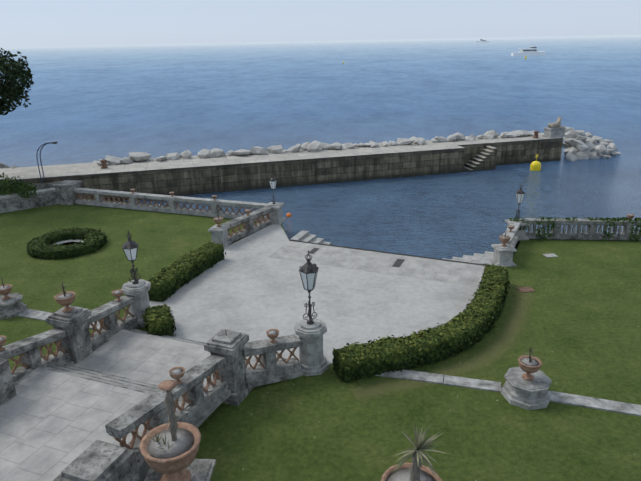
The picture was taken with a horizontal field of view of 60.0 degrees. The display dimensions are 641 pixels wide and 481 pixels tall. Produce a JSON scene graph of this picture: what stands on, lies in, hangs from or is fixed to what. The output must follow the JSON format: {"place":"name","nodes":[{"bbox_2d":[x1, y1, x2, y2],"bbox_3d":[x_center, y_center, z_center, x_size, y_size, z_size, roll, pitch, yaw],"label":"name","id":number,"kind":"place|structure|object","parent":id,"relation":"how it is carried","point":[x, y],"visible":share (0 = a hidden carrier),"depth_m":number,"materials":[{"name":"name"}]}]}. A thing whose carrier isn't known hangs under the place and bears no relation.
{"place":"outdoors","nodes":[
{"label":"outdoors","id":0,"kind":"place"},
{"bbox_2d":[35,182,57,189],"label":"shore","id":1,"kind":"structure","parent":0,"point":[43,186],"depth_m":37.40,"materials":[{"name":"stone"}]},
{"bbox_2d":[149,224,484,364],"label":"plaza","id":2,"kind":"structure","parent":0,"point":[247,285],"depth_m":21.87,"materials":[{"name":"grey stone"}]},
{"bbox_2d":[121,202,529,375],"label":"lamp pedestals","id":3,"kind":"object","parent":2,"relation":"on","point":[311,357],"visible":0.71,"depth_m":17.17,"materials":[{"name":"stone"}]},
{"bbox_2d":[122,172,524,324],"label":"lamps","id":4,"kind":"object","parent":3,"relation":"on","point":[308,270],"visible":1,"depth_m":19.32,"materials":[{"name":"metal"}]},
{"bbox_2d":[268,230,493,286],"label":"paving","id":5,"kind":"structure","parent":2,"relation":"on","point":[467,270],"depth_m":25.64,"materials":[{"name":"stone"}]},
{"bbox_2d":[0,35,640,258],"bbox_3d":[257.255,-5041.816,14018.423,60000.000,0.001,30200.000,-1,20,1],"label":"sea","id":6,"kind":"structure","parent":0,"point":[87,105],"depth_m":82.88,"materials":[{"name":"liquid"}]},
{"bbox_2d":[0,138,562,200],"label":"pier walls","id":7,"kind":"structure","parent":6,"relation":"in","point":[226,178],"depth_m":42.23,"materials":[{"name":"grey stone"}]},
{"bbox_2d":[0,133,561,181],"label":"pier walkway","id":8,"kind":"structure","parent":7,"relation":"on","point":[74,170],"depth_m":41.77,"materials":[{"name":"grey concrete"}]},
{"bbox_2d":[36,131,538,183],"bbox_3d":[0.090,-7.528,42.587,37.610,2.785,13.052,-1,20,1],"label":"pier furniture","id":9,"kind":"object","parent":8,"relation":"on","point":[103,163],"visible":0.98,"depth_m":37.30,"materials":[{"name":"black metal"}]},
{"bbox_2d":[542,117,565,137],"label":"sphinx","id":10,"kind":"object","parent":7,"relation":"on","point":[554,130],"visible":1,"depth_m":48.53,"materials":[{"name":"stone"}]},
{"bbox_2d":[0,130,616,168],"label":"rocks","id":11,"kind":"object","parent":6,"relation":"in","point":[314,146],"visible":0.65,"depth_m":44.91,"materials":[{"name":"stone"}]},
{"bbox_2d":[286,56,540,216],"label":"buoys","id":12,"kind":"object","parent":6,"relation":"on","point":[535,165],"visible":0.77,"depth_m":45.31,"materials":[{"name":"yellow plastic"}]},
{"bbox_2d":[511,41,545,55],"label":"boat","id":13,"kind":"object","parent":6,"relation":"on","point":[532,51],"visible":0.98,"depth_m":317.24,"materials":[{"name":"white"}]},
{"bbox_2d":[562,127,620,160],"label":"headland rocks","id":14,"kind":"object","parent":6,"relation":"in","point":[569,150],"visible":0.75,"depth_m":50.54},
{"bbox_2d":[0,198,640,480],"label":"ground","id":15,"kind":"structure","parent":0,"point":[580,331],"depth_m":16.40,"materials":[{"name":"green plant"}]},
{"bbox_2d":[0,48,33,114],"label":"tree","id":16,"kind":"object","parent":15,"relation":"on","point":[12,89],"visible":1,"depth_m":34.99,"materials":[{"name":"green plant"}]},
{"bbox_2d":[51,239,82,245],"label":"ring kerb","id":17,"kind":"structure","parent":15,"relation":"on","point":[68,242],"depth_m":28.73,"materials":[{"name":"stone"}]},
{"bbox_2d":[0,329,286,480],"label":"stairs","id":18,"kind":"structure","parent":15,"relation":"on","point":[55,420],"depth_m":14.56,"materials":[{"name":"stone"}]},
{"bbox_2d":[26,227,509,382],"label":"hedges","id":19,"kind":"object","parent":15,"relation":"on","point":[470,325],"visible":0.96,"depth_m":19.20,"materials":[{"name":"green plant"}]},
{"bbox_2d":[0,180,640,480],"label":"stair balustrades","id":20,"kind":"object","parent":15,"relation":"on","point":[234,382],"visible":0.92,"depth_m":16.31,"materials":[{"name":"stone"}]},
{"bbox_2d":[0,172,36,197],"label":"shrubs","id":21,"kind":"object","parent":20,"relation":"on","point":[5,182],"visible":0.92,"depth_m":34.44,"materials":[{"name":"green plant"}]},
{"bbox_2d":[0,188,634,480],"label":"potted plants","id":22,"kind":"object","parent":20,"relation":"on","point":[169,449],"visible":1,"depth_m":11.67,"materials":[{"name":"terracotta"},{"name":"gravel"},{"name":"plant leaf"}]},
{"bbox_2d":[509,216,640,240],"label":"ivy","id":23,"kind":"object","parent":20,"relation":"on","point":[618,219],"visible":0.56,"depth_m":27.63,"materials":[{"name":"green plant"}]},
{"bbox_2d":[17,253,640,415],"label":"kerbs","id":24,"kind":"structure","parent":15,"relation":"on","point":[592,403],"depth_m":16.34,"materials":[{"name":"stone"}]},
{"bbox_2d":[352,286,533,399],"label":"worn grass","id":25,"kind":"structure","parent":15,"relation":"in","point":[467,358],"depth_m":17.60,"materials":[{"name":"green plant"}]},
{"bbox_2d":[0,0,640,46],"label":"sky","id":26,"kind":"structure","parent":0,"point":[22,22],"materials":[{"name":"blue"}]}
]}

